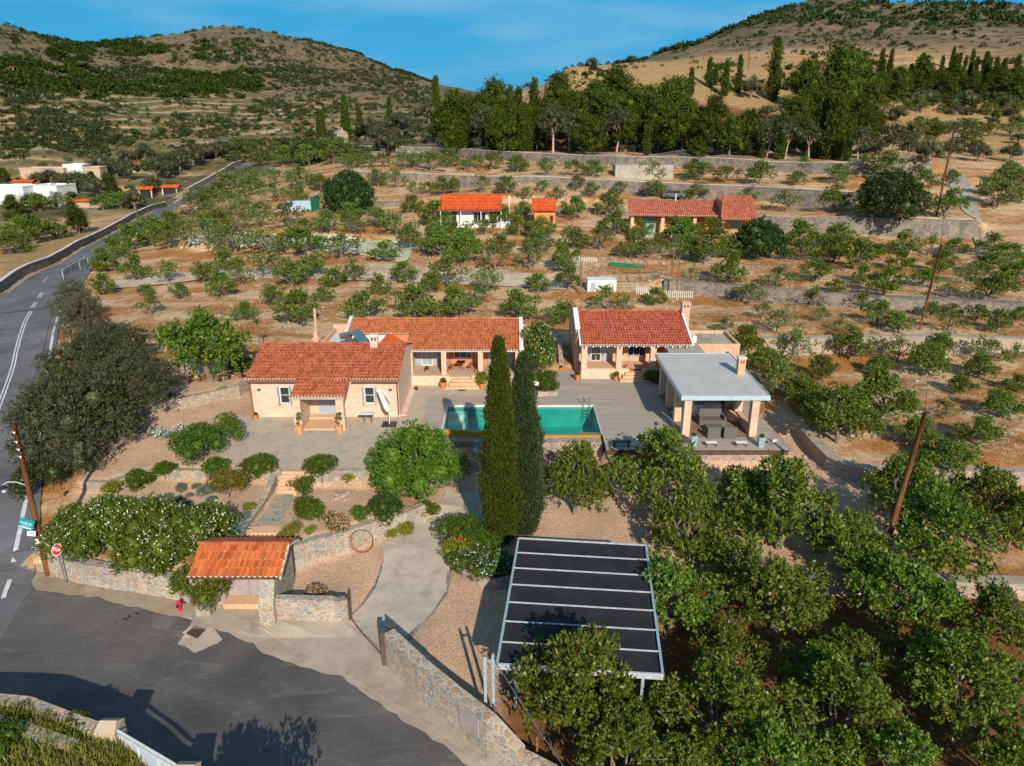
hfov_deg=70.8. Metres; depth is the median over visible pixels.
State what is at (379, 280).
pistachio tree
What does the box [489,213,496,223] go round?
window
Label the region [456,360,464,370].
bistro table
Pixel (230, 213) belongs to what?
pistachio tree
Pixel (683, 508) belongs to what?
pistachio tree
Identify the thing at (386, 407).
garden parasol
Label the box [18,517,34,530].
street name sign
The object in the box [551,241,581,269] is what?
pistachio tree
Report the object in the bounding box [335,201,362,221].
pistachio tree
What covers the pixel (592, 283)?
doorway
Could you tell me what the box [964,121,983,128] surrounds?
olive tree
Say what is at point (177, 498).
lavender bush
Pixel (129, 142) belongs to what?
hillside shrub
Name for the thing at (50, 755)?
enclosure weeds
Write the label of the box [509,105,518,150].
cypress tree
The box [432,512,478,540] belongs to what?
garden bush
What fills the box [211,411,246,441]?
pomegranate bush
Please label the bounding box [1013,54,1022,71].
cypress tree
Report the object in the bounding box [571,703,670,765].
pistachio tree
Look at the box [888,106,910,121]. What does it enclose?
olive tree
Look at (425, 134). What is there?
olive tree
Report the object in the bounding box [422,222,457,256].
pistachio tree
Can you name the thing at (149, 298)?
pistachio tree
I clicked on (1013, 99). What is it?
olive tree
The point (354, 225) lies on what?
pistachio tree
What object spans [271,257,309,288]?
pistachio tree
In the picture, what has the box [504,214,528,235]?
pistachio tree
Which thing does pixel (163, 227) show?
pistachio tree
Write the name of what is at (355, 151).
pistachio tree
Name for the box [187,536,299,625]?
entrance gate
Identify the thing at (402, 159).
pistachio tree
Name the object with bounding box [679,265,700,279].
pistachio tree
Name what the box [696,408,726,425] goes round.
sofa
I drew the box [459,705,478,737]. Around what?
wall plaque
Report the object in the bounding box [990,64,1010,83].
pine tree
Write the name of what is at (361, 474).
garden wall
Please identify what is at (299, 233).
pistachio tree
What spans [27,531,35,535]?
pole notice
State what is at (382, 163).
pistachio tree
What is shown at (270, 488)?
kerb wall
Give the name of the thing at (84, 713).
weed clump
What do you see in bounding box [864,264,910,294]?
pistachio tree
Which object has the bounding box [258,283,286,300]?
pistachio tree
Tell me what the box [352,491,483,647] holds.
driveway
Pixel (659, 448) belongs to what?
pistachio tree
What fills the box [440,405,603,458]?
swimming pool
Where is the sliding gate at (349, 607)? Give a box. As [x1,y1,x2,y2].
[347,593,351,620]
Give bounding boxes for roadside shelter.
[137,186,156,197]
[160,184,182,194]
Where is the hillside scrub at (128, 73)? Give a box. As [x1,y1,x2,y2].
[0,0,1023,158]
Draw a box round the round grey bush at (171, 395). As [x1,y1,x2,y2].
[165,392,176,399]
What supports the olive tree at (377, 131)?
on the ground
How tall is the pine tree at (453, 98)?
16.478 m
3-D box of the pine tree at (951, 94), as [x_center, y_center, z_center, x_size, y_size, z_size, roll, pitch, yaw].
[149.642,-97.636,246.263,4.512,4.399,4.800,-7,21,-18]
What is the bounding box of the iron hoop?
[349,529,373,552]
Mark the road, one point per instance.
(23, 295)
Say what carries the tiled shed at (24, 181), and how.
on the ground
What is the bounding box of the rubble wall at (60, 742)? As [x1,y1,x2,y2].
[0,714,79,752]
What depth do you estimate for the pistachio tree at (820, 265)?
82.56 m
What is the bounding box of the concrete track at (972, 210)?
[948,176,990,249]
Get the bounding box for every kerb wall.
[234,472,277,537]
[287,492,302,522]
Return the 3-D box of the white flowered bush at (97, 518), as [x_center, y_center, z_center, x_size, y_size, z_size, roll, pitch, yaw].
[-20.655,7.338,37.129,4.145,3.402,4.310,-3,20,-9]
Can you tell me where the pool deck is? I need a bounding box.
[422,370,788,454]
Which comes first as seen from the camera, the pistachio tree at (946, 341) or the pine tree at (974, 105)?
the pistachio tree at (946, 341)
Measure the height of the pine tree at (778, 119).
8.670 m
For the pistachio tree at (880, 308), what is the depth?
70.55 m
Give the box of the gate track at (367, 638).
[352,619,380,654]
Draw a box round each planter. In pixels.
[690,432,697,445]
[757,433,765,447]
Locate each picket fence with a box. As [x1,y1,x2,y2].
[578,256,596,262]
[636,286,693,297]
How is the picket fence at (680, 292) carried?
on the ground
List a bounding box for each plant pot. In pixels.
[253,412,257,419]
[294,411,302,433]
[334,412,342,433]
[439,377,446,388]
[476,370,488,388]
[574,371,580,380]
[613,371,619,380]
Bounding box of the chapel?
[333,127,347,143]
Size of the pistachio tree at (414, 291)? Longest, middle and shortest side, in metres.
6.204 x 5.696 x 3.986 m
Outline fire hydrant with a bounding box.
[175,600,182,611]
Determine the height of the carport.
2.880 m
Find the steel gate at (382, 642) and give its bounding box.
[380,623,434,665]
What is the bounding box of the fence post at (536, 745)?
[536,736,537,754]
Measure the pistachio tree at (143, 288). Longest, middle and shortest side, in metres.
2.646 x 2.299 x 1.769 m
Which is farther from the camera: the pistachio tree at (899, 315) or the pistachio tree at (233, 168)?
the pistachio tree at (233, 168)
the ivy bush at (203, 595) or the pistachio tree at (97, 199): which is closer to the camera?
the ivy bush at (203, 595)
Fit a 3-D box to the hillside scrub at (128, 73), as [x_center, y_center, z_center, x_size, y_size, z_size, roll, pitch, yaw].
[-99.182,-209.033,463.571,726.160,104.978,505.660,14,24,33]
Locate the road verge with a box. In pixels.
[31,549,194,616]
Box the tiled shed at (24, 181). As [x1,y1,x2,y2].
[11,179,38,183]
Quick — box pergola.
[579,250,680,294]
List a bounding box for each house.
[0,184,37,204]
[33,183,76,204]
[62,163,89,172]
[82,166,107,179]
[245,308,522,429]
[568,300,739,381]
[628,194,757,237]
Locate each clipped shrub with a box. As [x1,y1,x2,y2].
[151,460,176,479]
[241,452,278,474]
[300,452,338,483]
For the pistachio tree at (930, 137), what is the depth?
163.03 m
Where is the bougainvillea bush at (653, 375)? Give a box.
[642,369,659,383]
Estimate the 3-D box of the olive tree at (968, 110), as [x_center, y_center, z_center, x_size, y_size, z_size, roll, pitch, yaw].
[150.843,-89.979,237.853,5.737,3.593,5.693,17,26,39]
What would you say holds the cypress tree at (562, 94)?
on the ground
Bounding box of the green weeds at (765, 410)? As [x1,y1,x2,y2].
[61,286,1023,761]
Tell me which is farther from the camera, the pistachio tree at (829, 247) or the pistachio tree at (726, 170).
the pistachio tree at (726, 170)
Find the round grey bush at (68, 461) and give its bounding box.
[57,447,98,468]
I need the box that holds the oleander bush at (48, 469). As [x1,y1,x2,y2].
[6,454,68,501]
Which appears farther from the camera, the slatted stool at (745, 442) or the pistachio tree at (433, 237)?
the pistachio tree at (433, 237)
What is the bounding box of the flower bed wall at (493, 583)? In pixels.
[440,535,510,589]
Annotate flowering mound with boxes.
[304,584,327,594]
[320,510,351,536]
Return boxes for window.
[279,387,289,403]
[363,387,374,403]
[451,213,456,221]
[454,352,471,357]
[473,213,485,222]
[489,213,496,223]
[627,346,645,355]
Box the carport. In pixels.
[496,537,663,707]
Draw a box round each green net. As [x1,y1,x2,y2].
[310,194,319,212]
[609,262,644,268]
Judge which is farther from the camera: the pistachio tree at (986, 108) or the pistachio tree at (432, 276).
the pistachio tree at (986, 108)
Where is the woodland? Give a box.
[0,36,264,98]
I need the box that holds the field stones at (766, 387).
[101,252,1022,470]
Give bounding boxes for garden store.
[586,277,616,291]
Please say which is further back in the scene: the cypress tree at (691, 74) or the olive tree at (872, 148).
the cypress tree at (691, 74)
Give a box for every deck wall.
[606,454,785,461]
[743,400,792,463]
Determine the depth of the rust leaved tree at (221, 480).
41.78 m
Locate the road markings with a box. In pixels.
[0,162,255,597]
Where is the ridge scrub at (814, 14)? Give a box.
[652,0,1023,54]
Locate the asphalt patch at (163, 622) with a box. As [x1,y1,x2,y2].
[152,615,176,630]
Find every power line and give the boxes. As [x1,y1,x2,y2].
[0,306,52,423]
[925,251,1023,617]
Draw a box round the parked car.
[660,190,684,198]
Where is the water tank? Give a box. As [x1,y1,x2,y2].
[612,164,673,179]
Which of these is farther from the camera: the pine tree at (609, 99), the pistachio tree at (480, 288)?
the pine tree at (609, 99)
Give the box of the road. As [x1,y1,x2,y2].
[0,162,256,640]
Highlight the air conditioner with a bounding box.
[691,333,696,342]
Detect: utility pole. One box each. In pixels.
[0,422,49,576]
[884,411,927,551]
[919,244,942,329]
[935,132,959,215]
[941,132,953,243]
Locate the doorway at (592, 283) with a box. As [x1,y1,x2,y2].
[591,282,594,291]
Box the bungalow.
[438,194,509,228]
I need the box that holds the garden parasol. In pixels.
[377,388,396,426]
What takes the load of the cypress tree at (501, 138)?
on the ground
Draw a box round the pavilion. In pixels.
[655,353,770,436]
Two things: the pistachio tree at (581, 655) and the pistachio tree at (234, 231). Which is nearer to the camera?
the pistachio tree at (581, 655)
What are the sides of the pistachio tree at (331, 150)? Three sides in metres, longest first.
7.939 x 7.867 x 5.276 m
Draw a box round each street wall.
[275,594,347,620]
[385,629,524,765]
[486,741,557,765]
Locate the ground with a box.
[0,0,1023,765]
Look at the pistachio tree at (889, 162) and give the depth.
130.66 m
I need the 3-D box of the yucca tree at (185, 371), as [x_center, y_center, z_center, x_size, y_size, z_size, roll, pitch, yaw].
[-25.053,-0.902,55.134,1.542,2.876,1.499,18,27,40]
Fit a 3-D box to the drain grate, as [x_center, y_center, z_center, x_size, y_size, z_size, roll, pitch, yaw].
[-14.572,11.476,33.223,0.686,0.072,0.606,8,21,20]
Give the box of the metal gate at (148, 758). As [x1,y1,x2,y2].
[117,729,175,765]
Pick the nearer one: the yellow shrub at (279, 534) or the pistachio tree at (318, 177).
the yellow shrub at (279, 534)
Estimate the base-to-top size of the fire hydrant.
0.640 m
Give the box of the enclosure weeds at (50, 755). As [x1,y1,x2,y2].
[0,695,149,765]
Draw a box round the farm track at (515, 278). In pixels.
[99,255,583,288]
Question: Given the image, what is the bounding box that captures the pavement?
[181,604,504,765]
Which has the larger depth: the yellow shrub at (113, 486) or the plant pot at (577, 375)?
the plant pot at (577, 375)
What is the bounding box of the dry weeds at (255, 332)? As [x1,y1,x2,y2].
[35,216,1023,700]
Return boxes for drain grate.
[186,626,205,637]
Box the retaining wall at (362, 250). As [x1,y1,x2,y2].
[180,232,416,261]
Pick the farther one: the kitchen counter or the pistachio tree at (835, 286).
the pistachio tree at (835, 286)
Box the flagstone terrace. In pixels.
[211,385,535,469]
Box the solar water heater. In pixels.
[339,328,369,341]
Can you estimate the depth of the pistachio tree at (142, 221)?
118.46 m
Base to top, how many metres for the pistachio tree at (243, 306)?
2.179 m
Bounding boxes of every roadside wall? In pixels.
[0,201,165,292]
[187,158,243,191]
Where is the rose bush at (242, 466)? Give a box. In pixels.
[234,454,265,478]
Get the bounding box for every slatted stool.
[705,441,716,446]
[735,441,746,446]
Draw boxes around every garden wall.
[86,468,207,492]
[143,379,249,413]
[210,445,283,482]
[291,503,426,569]
[306,464,375,481]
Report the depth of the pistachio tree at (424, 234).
99.58 m
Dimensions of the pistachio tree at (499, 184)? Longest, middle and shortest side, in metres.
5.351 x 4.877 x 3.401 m
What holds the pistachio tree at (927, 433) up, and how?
on the ground
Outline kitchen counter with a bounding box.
[692,402,721,415]
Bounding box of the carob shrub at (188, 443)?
[166,421,226,465]
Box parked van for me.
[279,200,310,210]
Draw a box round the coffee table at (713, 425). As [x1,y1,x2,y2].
[705,424,722,426]
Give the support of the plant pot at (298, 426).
on the flagstone terrace
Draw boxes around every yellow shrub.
[99,478,122,494]
[242,501,257,510]
[276,531,285,537]
[281,519,303,537]
[304,524,317,534]
[340,473,354,482]
[384,527,397,537]
[396,521,414,535]
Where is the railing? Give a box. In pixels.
[62,257,87,278]
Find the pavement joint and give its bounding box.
[216,610,486,764]
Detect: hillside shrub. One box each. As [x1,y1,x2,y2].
[16,117,26,122]
[20,126,32,131]
[31,126,43,131]
[37,114,46,119]
[50,116,59,122]
[54,115,64,121]
[62,140,69,145]
[79,119,89,125]
[83,132,92,138]
[110,133,120,139]
[124,139,135,144]
[129,127,139,133]
[293,126,301,132]
[303,130,313,135]
[348,136,357,141]
[590,63,597,68]
[596,68,604,77]
[627,54,638,61]
[714,61,723,68]
[782,83,790,90]
[783,64,792,69]
[879,17,886,22]
[1008,57,1015,63]
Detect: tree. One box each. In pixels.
[0,167,12,181]
[0,217,41,239]
[0,228,34,253]
[0,361,147,474]
[1,194,23,218]
[3,214,11,220]
[6,213,57,243]
[17,193,37,209]
[22,192,56,210]
[23,209,33,214]
[25,170,48,183]
[30,327,137,381]
[36,217,73,238]
[39,191,73,209]
[40,167,59,181]
[43,276,100,323]
[50,287,120,341]
[51,169,79,185]
[55,210,66,216]
[60,170,88,191]
[63,203,91,233]
[65,191,76,197]
[69,317,154,352]
[77,174,99,192]
[77,176,111,194]
[83,153,112,168]
[83,250,122,271]
[86,192,118,209]
[86,272,117,294]
[92,234,132,256]
[95,342,181,419]
[98,170,119,192]
[101,157,127,176]
[101,191,135,207]
[111,223,151,250]
[114,158,142,179]
[114,252,153,279]
[116,148,137,159]
[119,190,148,209]
[123,185,135,189]
[124,213,160,243]
[131,144,157,158]
[131,290,162,314]
[134,283,154,296]
[135,154,175,178]
[138,174,162,188]
[143,217,186,248]
[147,209,184,227]
[149,305,251,381]
[151,149,181,176]
[151,259,181,281]
[161,219,194,240]
[166,149,192,171]
[167,282,187,298]
[174,142,206,165]
[176,215,233,247]
[177,205,206,225]
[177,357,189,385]
[180,189,214,208]
[180,210,219,226]
[188,260,215,283]
[190,142,214,161]
[193,200,225,218]
[194,180,232,202]
[200,208,232,230]
[203,220,255,252]
[204,269,237,297]
[204,466,246,498]
[206,141,228,159]
[207,245,243,270]
[210,187,242,205]
[214,165,240,177]
[215,172,241,188]
[220,204,250,227]
[222,187,254,204]
[223,151,246,160]
[224,263,253,283]
[227,198,255,214]
[228,301,259,319]
[229,137,250,149]
[232,165,258,176]
[233,172,266,194]
[233,226,296,254]
[241,142,262,154]
[242,201,272,214]
[243,208,268,227]
[246,246,291,275]
[248,150,271,165]
[249,317,261,348]
[253,179,292,201]
[255,167,291,183]
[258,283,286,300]
[263,198,307,227]
[265,141,284,150]
[266,143,288,153]
[266,145,298,165]
[266,287,318,324]
[270,226,329,253]
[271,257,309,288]
[282,185,309,199]
[283,166,316,185]
[286,217,315,229]
[288,137,326,161]
[291,251,325,276]
[294,143,322,165]
[306,173,329,189]
[308,208,341,233]
[309,284,336,301]
[310,229,366,258]
[314,139,327,159]
[315,114,322,138]
[315,134,335,140]
[316,138,334,146]
[316,169,377,213]
[317,266,350,286]
[319,144,344,163]
[320,110,327,134]
[330,136,354,152]
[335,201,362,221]
[336,153,356,166]
[337,289,388,316]
[339,93,352,132]
[339,264,366,280]
[340,212,362,231]
[340,255,369,276]
[344,149,366,161]
[344,216,368,236]
[345,154,366,167]
[350,116,385,138]
[355,104,363,133]
[357,151,379,168]
[361,205,391,227]
[362,418,473,501]
[365,124,393,138]
[366,168,387,187]
[366,239,402,261]
[366,272,391,293]
[372,131,401,150]
[373,208,421,236]
[374,152,392,167]
[381,109,415,134]
[382,166,408,187]
[385,97,393,128]
[385,282,438,316]
[389,149,415,170]
[389,260,419,281]
[392,222,422,247]
[399,193,424,213]
[401,178,423,195]
[405,139,418,146]
[405,152,421,167]
[406,121,427,138]
[410,100,438,123]
[412,222,445,253]
[416,150,448,171]
[416,199,457,227]
[418,181,433,193]
[418,270,443,292]
[419,125,437,143]
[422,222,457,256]
[427,108,441,139]
[427,253,471,286]
[430,74,440,114]
[430,175,457,193]
[432,88,473,139]
[432,281,481,316]
[435,109,456,145]
[435,134,445,147]
[437,217,474,241]
[439,116,469,153]
[439,148,460,167]
[442,231,484,263]
[444,176,461,193]
[446,124,470,148]
[452,227,484,248]
[457,158,472,171]
[458,98,475,146]
[462,107,484,146]
[466,73,513,135]
[466,153,483,167]
[466,284,491,302]
[467,104,494,148]
[468,135,484,147]
[468,265,503,294]
[469,174,490,192]
[471,218,496,235]
[471,334,526,546]
[474,119,486,148]
[475,151,504,169]
[479,241,511,268]
[484,110,494,149]
[485,112,521,150]
[485,232,515,253]
[487,202,522,221]
[492,107,500,150]
[494,175,518,193]
[495,97,519,140]
[498,109,507,150]
[499,288,541,316]
[503,153,529,171]
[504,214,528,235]
[505,84,513,103]
[508,621,638,759]
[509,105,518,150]
[509,240,549,269]
[511,350,548,537]
[512,85,526,109]
[513,186,532,200]
[513,201,532,215]
[515,100,531,151]
[516,109,546,149]
[521,104,533,151]
[521,229,557,250]
[521,320,557,371]
[522,215,557,237]
[523,273,552,291]
[528,76,543,111]
[529,94,555,132]
[531,107,554,150]
[533,130,551,144]
[534,101,570,152]
[535,179,549,191]
[536,157,555,174]
[539,97,562,135]
[540,70,574,98]
[540,298,580,325]
[541,437,617,514]
[546,185,567,201]
[549,140,560,150]
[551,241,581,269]
[554,109,578,152]
[554,264,582,289]
[555,87,593,136]
[557,225,590,248]
[558,89,567,134]
[558,139,568,150]
[560,194,585,218]
[563,159,584,174]
[566,109,596,152]
[568,174,585,189]
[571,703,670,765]
[575,114,609,154]
[580,159,606,176]
[580,224,616,249]
[581,75,606,114]
[584,56,598,64]
[584,181,600,195]
[586,90,606,114]
[590,283,626,309]
[591,87,624,137]
[592,192,623,214]
[596,209,630,232]
[601,188,620,198]
[601,419,718,506]
[602,62,641,94]
[602,137,616,151]
[603,104,636,151]
[610,104,643,151]
[611,181,628,191]
[611,294,638,309]
[614,228,647,257]
[615,81,654,144]
[615,91,627,105]
[617,709,666,765]
[618,143,627,151]
[620,102,647,144]
[628,672,688,728]
[630,144,640,151]
[633,219,654,239]
[634,237,663,257]
[634,729,725,765]
[635,121,646,143]
[639,97,673,152]
[639,157,665,179]
[641,180,667,196]
[641,286,669,304]
[642,125,650,155]
[642,550,733,635]
[643,73,686,119]
[644,485,727,564]
[645,81,659,105]
[649,232,672,253]
[650,124,670,152]
[650,651,783,764]
[660,94,701,154]
[661,214,694,243]
[664,240,687,260]
[666,217,701,243]
[670,72,697,109]
[675,236,709,259]
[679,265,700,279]
[682,158,706,178]
[682,181,709,196]
[684,181,702,196]
[685,110,721,154]
[685,608,772,690]
[686,66,695,95]
[686,235,722,263]
[688,161,714,180]
[688,530,761,581]
[689,133,710,157]
[693,216,731,237]
[697,463,776,532]
[701,93,732,133]
[705,57,714,86]
[708,140,720,153]
[708,249,748,282]
[710,316,737,329]
[712,63,719,85]
[712,166,743,181]
[714,112,749,155]
[714,233,746,254]
[716,550,835,639]
[717,145,732,153]
[720,59,731,95]
[722,706,837,765]
[727,449,852,552]
[728,214,795,258]
[730,281,770,304]
[730,323,765,354]
[732,54,743,92]
[733,107,764,154]
[736,185,762,199]
[740,77,769,98]
[744,158,777,183]
[744,345,794,381]
[751,300,774,317]
[753,121,779,157]
[755,264,799,286]
[758,103,777,117]
[758,359,807,395]
[759,128,766,157]
[760,112,779,128]
[760,140,776,154]
[761,305,798,333]
[764,34,785,101]
[766,188,807,211]
[766,323,820,361]
[769,653,905,765]
[770,113,794,142]
[770,115,807,158]
[774,110,789,159]
[775,634,842,691]
[776,55,827,107]
[779,90,815,116]
[780,372,833,408]
[783,235,823,260]
[784,170,808,185]
[785,120,807,152]
[785,146,794,155]
[785,217,822,243]
[790,112,803,123]
[794,119,823,158]
[795,387,848,427]
[796,258,836,281]
[796,284,827,305]
[797,155,811,167]
[797,380,889,443]
[798,114,812,146]
[798,145,807,155]
[799,622,897,686]
[801,109,812,118]
[801,505,899,570]
[803,83,819,111]
[806,92,828,158]
[808,353,840,380]
[809,75,853,113]
[811,305,832,321]
[813,88,833,157]
[816,183,854,211]
[816,233,852,261]
[817,221,860,246]
[818,89,845,159]
[820,37,867,98]
[822,277,845,292]
[823,163,854,181]
[823,316,848,332]
[829,714,943,765]
[831,99,849,159]
[831,323,879,360]
[833,176,848,185]
[833,544,967,636]
[835,236,877,269]
[841,127,853,160]
[844,112,859,143]
[847,45,883,91]
[847,94,855,109]
[847,109,868,139]
[847,125,877,160]
[847,261,878,283]
[848,91,876,117]
[849,153,872,165]
[849,289,877,309]
[851,167,932,223]
[852,146,864,154]
[852,360,921,421]
[854,107,881,143]
[859,145,885,156]
[859,297,895,325]
[859,451,944,513]
[861,76,886,110]
[862,149,911,176]
[862,353,896,371]
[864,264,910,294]
[865,241,885,255]
[866,242,891,259]
[870,615,970,696]
[872,109,888,134]
[874,120,915,148]
[874,470,1005,584]
[875,74,890,96]
[877,48,886,71]
[877,71,893,92]
[877,333,917,362]
[880,98,901,111]
[882,59,886,70]
[884,248,919,270]
[885,310,917,332]
[886,48,894,72]
[886,64,914,94]
[886,228,921,251]
[887,105,905,111]
[888,89,914,101]
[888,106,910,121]
[889,76,911,98]
[889,110,900,119]
[893,416,936,445]
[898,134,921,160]
[900,626,1023,763]
[903,94,931,111]
[903,267,943,286]
[904,131,921,140]
[905,87,937,100]
[905,115,936,133]
[905,342,954,377]
[906,124,914,132]
[907,164,933,182]
[909,54,936,88]
[909,153,931,163]
[910,76,926,93]
[912,98,929,110]
[912,138,949,157]
[912,232,947,255]
[915,132,943,144]
[915,432,983,474]
[920,173,942,188]
[920,198,932,210]
[920,300,942,317]
[924,117,950,135]
[925,68,939,89]
[925,185,971,218]
[925,247,962,272]
[927,97,941,105]
[927,330,957,352]
[929,123,943,135]
[931,396,965,418]
[932,93,948,103]
[932,282,967,297]
[934,305,973,332]
[935,67,951,88]
[936,74,958,97]
[937,100,962,113]
[938,55,945,69]
[939,237,971,255]
[939,577,1023,657]
[940,302,964,315]
[941,169,962,187]
[942,79,961,98]
[942,91,954,102]
[942,138,968,159]
[945,119,961,133]
[945,374,980,393]
[946,460,1023,517]
[948,46,956,68]
[948,90,981,106]
[948,104,963,115]
[949,53,959,75]
[951,65,967,81]
[951,414,1009,446]
[952,262,984,283]
[953,129,984,148]
[956,117,980,129]
[956,352,1002,378]
[957,75,970,91]
[958,51,962,65]
[960,333,1016,361]
[961,77,978,94]
[962,105,977,115]
[962,303,992,320]
[963,54,968,74]
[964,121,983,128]
[965,142,989,154]
[965,269,1023,298]
[966,48,976,76]
[966,103,977,114]
[966,138,989,148]
[966,143,996,161]
[968,251,1009,274]
[968,492,1023,554]
[969,727,1023,765]
[970,70,983,88]
[971,56,980,74]
[974,180,1023,206]
[974,231,1007,251]
[975,83,989,101]
[975,122,1005,136]
[976,71,995,88]
[976,174,1006,195]
[978,102,1003,114]
[978,385,1023,418]
[980,50,990,77]
[981,307,1014,332]
[985,92,1009,103]
[986,56,993,71]
[986,69,999,87]
[986,117,1000,122]
[988,83,1004,97]
[988,258,1023,286]
[989,55,1000,89]
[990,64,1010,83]
[990,109,1001,119]
[992,159,1021,176]
[993,92,1019,108]
[994,70,1012,90]
[995,241,1023,262]
[997,143,1023,161]
[1000,67,1023,104]
[1001,57,1008,72]
[1001,121,1023,136]
[1001,166,1023,186]
[1001,342,1023,363]
[1001,372,1023,391]
[1003,107,1021,115]
[1004,102,1023,115]
[1006,114,1023,125]
[1008,132,1023,142]
[1009,186,1023,203]
[1009,306,1023,320]
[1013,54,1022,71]
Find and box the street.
[0,582,466,765]
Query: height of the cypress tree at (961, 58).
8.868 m
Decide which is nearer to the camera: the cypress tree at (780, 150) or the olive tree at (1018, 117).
the cypress tree at (780, 150)
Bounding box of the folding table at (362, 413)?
[358,411,374,422]
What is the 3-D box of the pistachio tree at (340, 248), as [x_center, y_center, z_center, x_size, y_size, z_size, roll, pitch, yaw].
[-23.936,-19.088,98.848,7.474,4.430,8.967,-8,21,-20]
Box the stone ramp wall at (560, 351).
[557,335,563,364]
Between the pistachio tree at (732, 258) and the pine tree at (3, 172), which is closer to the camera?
the pistachio tree at (732, 258)
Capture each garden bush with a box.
[124,468,156,491]
[200,456,232,478]
[227,356,254,371]
[285,474,315,494]
[292,495,322,520]
[303,504,325,520]
[348,504,370,521]
[366,491,403,526]
[416,499,441,516]
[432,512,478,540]
[462,522,504,550]
[533,369,559,389]
[537,380,557,391]
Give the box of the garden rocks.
[332,490,350,500]
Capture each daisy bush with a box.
[445,544,492,581]
[484,546,514,578]
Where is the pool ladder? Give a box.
[582,396,589,421]
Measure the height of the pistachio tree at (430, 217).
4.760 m
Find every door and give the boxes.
[228,580,250,594]
[249,580,258,594]
[318,399,335,413]
[421,352,432,365]
[590,346,601,360]
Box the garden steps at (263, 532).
[248,527,279,537]
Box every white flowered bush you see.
[31,499,102,562]
[57,490,144,562]
[82,493,122,506]
[107,491,194,576]
[135,499,240,582]
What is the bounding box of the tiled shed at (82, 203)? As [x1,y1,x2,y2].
[68,199,93,207]
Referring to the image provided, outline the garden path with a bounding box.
[255,494,292,525]
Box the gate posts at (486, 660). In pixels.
[483,652,494,711]
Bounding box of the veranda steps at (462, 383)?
[445,378,478,388]
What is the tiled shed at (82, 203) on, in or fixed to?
on the ground
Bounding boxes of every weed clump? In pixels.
[0,699,35,721]
[0,717,28,761]
[17,710,64,739]
[50,707,97,736]
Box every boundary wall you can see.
[0,693,98,739]
[46,552,190,603]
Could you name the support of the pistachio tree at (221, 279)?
on the ground
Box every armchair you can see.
[705,427,720,438]
[721,427,737,438]
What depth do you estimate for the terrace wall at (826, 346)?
67.12 m
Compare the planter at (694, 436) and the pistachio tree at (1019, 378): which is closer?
the planter at (694, 436)
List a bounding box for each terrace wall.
[355,171,858,207]
[359,145,932,174]
[364,201,415,206]
[558,208,625,213]
[663,278,1023,316]
[757,334,1023,354]
[758,216,977,238]
[798,426,1023,486]
[801,568,1023,600]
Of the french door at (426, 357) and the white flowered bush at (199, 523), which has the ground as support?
the white flowered bush at (199, 523)
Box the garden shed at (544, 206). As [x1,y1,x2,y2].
[532,198,555,227]
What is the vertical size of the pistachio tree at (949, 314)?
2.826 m
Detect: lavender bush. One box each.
[162,492,172,500]
[173,495,185,502]
[175,481,186,492]
[183,500,192,505]
[184,492,193,497]
[191,483,201,489]
[194,484,216,497]
[205,495,217,504]
[240,509,253,518]
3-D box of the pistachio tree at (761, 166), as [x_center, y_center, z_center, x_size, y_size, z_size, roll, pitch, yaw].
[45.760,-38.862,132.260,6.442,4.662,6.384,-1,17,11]
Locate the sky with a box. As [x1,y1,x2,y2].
[0,0,1023,91]
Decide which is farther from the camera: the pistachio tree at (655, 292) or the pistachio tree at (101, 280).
the pistachio tree at (101, 280)
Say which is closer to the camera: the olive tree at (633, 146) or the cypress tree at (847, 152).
the cypress tree at (847, 152)
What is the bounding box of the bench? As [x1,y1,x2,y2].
[612,440,630,447]
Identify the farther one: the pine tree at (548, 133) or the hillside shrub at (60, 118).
the hillside shrub at (60, 118)
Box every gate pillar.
[93,718,128,744]
[175,761,201,765]
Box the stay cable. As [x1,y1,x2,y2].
[493,657,563,765]
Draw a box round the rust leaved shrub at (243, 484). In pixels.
[231,472,250,491]
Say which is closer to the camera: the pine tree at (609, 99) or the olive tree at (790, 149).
the olive tree at (790, 149)
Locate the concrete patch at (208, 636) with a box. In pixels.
[178,619,221,652]
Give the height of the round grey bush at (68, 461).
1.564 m
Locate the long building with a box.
[18,167,66,178]
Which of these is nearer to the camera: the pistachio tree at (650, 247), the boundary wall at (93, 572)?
the boundary wall at (93, 572)
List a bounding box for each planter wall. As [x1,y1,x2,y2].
[407,457,480,470]
[538,382,557,395]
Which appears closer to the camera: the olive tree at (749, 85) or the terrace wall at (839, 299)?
the terrace wall at (839, 299)
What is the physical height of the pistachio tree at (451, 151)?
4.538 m
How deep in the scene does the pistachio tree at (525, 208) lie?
123.19 m
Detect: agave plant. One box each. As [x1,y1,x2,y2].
[158,428,171,439]
[215,512,252,537]
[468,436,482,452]
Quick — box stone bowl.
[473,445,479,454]
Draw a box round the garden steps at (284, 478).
[276,471,304,494]
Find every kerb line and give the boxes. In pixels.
[352,560,383,614]
[405,570,451,639]
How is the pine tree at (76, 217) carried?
on the ground
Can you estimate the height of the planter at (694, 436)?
0.960 m
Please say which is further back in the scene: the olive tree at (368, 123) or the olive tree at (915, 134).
the olive tree at (368, 123)
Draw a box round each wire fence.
[163,158,231,199]
[368,143,928,161]
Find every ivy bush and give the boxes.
[166,564,192,604]
[179,577,233,612]
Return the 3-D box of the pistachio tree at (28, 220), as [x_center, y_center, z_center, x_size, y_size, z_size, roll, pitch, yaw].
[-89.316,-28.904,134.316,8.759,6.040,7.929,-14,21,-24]
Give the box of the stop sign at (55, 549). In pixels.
[51,544,66,583]
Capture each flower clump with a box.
[146,425,165,438]
[172,421,188,431]
[437,534,480,560]
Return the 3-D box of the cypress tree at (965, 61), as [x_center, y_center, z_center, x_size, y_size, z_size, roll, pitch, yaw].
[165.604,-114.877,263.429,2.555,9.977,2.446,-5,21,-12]
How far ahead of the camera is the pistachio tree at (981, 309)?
71.78 m

